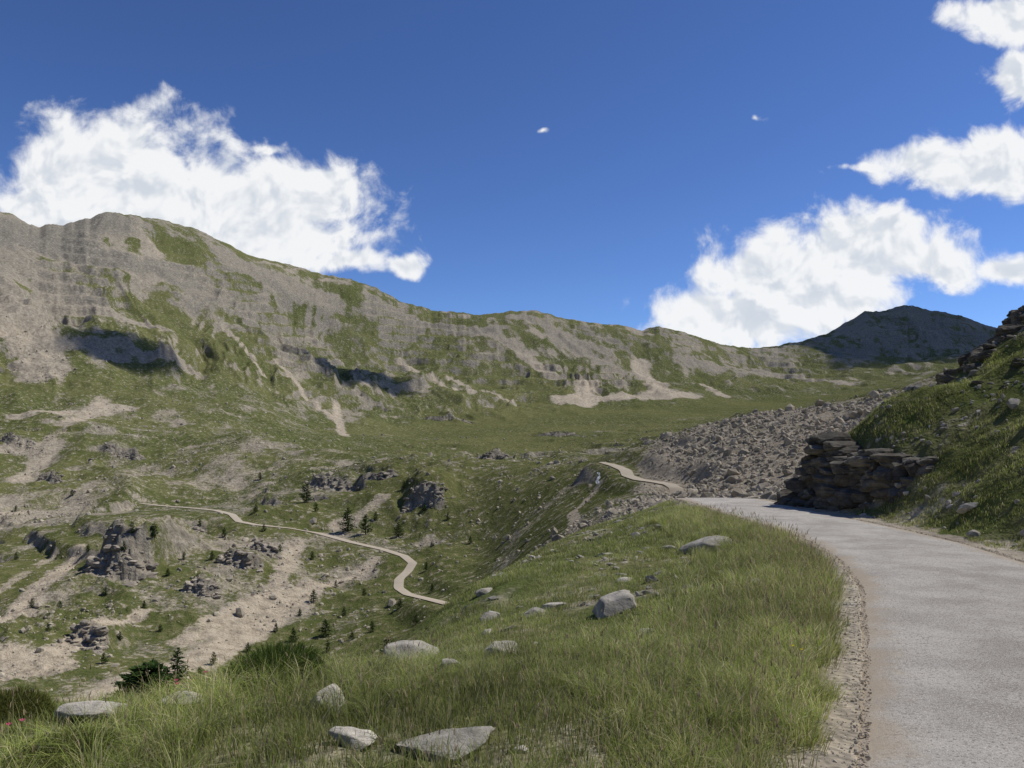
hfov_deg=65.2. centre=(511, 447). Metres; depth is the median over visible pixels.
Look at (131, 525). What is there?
pine tree
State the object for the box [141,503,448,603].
hillside road
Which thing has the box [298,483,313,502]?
pine tree
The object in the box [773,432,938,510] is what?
layered rock outcrop
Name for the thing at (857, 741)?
verge gravel
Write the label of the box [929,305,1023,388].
bank ledge rocks
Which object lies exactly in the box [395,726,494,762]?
boulder
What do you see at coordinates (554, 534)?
hillside stones
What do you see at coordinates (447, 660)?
boulder
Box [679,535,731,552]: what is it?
boulder
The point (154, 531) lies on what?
pine tree
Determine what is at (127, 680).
pine tree
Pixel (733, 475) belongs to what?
boulder field
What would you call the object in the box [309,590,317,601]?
pine tree
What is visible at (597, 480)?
waterfall
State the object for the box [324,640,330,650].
pine tree
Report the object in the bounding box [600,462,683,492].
hillside road
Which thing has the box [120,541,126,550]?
pine tree
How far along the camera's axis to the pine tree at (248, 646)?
194.28 m
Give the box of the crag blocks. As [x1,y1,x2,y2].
[0,386,585,653]
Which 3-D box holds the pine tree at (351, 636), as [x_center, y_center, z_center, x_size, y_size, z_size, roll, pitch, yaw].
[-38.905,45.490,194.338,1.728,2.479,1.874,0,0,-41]
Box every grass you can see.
[0,321,1023,767]
[0,723,123,767]
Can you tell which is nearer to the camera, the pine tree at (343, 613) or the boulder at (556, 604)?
the boulder at (556, 604)
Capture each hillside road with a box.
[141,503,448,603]
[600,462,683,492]
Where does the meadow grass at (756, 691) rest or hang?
on the mountain terrain at (152, 298)
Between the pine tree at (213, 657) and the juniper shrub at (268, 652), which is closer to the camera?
the juniper shrub at (268, 652)
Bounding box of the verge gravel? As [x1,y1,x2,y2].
[685,501,1023,767]
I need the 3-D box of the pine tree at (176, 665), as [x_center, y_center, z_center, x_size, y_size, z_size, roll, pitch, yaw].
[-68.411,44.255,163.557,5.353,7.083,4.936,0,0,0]
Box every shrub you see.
[0,684,58,729]
[94,658,190,700]
[211,638,328,689]
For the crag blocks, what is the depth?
244.05 m
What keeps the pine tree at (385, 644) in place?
on the mountain terrain at (152, 298)
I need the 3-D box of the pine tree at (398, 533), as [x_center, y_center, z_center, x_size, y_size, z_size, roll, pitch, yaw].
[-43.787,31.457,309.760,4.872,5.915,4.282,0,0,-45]
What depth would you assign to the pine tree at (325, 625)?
206.01 m
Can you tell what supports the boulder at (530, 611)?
on the mountain terrain at (152, 298)
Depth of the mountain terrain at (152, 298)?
584.69 m
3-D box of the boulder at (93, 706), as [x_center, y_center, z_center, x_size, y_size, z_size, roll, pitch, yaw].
[-3.034,1.885,5.732,0.496,0.151,0.295,0,0,-6]
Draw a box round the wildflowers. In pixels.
[6,644,802,724]
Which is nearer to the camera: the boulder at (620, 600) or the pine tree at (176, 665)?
the boulder at (620, 600)
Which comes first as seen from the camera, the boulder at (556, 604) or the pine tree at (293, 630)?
the boulder at (556, 604)
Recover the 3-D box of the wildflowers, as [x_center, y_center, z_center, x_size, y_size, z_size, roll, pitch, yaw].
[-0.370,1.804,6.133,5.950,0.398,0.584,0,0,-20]
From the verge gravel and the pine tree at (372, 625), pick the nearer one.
the verge gravel
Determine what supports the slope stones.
on the mountain terrain at (152, 298)
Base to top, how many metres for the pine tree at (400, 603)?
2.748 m
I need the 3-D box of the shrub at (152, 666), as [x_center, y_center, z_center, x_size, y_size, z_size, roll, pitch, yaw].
[-5.825,4.869,13.080,2.736,2.802,3.252,0,0,35]
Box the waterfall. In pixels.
[595,472,599,483]
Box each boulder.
[54,700,126,721]
[157,691,201,706]
[309,683,344,713]
[329,726,376,750]
[383,640,439,664]
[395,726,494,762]
[440,658,459,666]
[475,588,491,596]
[483,640,519,657]
[515,745,527,753]
[523,607,545,618]
[541,602,565,609]
[592,589,636,618]
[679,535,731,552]
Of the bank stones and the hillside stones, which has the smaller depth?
the bank stones
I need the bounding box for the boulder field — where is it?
[624,384,934,513]
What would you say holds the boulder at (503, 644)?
on the mountain terrain at (152, 298)
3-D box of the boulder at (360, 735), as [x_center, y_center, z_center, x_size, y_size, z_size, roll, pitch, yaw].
[-0.985,1.782,4.926,0.295,0.100,0.172,6,7,11]
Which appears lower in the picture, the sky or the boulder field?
the boulder field
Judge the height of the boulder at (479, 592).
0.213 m
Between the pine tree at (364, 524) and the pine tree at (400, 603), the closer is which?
the pine tree at (400, 603)
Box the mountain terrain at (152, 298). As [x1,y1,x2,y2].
[0,212,1023,767]
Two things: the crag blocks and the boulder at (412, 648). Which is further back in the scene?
the crag blocks
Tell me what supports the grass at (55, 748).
on the mountain terrain at (152, 298)
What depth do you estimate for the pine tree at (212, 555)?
256.15 m
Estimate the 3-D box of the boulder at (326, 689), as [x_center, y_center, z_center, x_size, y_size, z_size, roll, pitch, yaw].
[-1.278,1.806,5.704,0.278,0.140,0.218,21,23,33]
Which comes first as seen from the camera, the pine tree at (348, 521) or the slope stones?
the slope stones
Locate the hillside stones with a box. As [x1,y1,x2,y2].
[0,316,946,698]
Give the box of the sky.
[0,0,1023,347]
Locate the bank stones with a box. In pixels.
[456,508,793,643]
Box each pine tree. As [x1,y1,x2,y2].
[100,652,108,663]
[102,673,137,699]
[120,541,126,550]
[128,522,134,532]
[151,522,158,537]
[168,647,189,681]
[209,551,214,558]
[210,652,217,663]
[244,642,251,651]
[288,627,298,640]
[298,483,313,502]
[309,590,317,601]
[317,619,331,636]
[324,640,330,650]
[338,507,360,531]
[340,607,346,615]
[348,630,354,639]
[358,514,372,533]
[368,621,376,631]
[380,637,392,653]
[392,522,403,536]
[396,599,402,606]
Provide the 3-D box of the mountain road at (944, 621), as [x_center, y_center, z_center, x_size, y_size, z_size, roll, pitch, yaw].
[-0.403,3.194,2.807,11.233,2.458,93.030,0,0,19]
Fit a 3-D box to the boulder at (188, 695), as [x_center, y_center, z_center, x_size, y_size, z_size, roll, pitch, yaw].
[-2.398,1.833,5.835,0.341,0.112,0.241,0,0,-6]
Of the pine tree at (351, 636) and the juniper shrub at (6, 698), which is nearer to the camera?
the juniper shrub at (6, 698)
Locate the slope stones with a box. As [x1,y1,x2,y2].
[839,327,1023,546]
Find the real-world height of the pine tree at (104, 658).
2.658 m
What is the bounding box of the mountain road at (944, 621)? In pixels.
[667,498,1023,767]
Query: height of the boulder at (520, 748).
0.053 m
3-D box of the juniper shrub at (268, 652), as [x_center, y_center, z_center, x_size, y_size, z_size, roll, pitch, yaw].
[-2.022,1.842,6.619,1.108,0.624,1.142,0,0,0]
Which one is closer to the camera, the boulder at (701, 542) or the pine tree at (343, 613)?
the boulder at (701, 542)

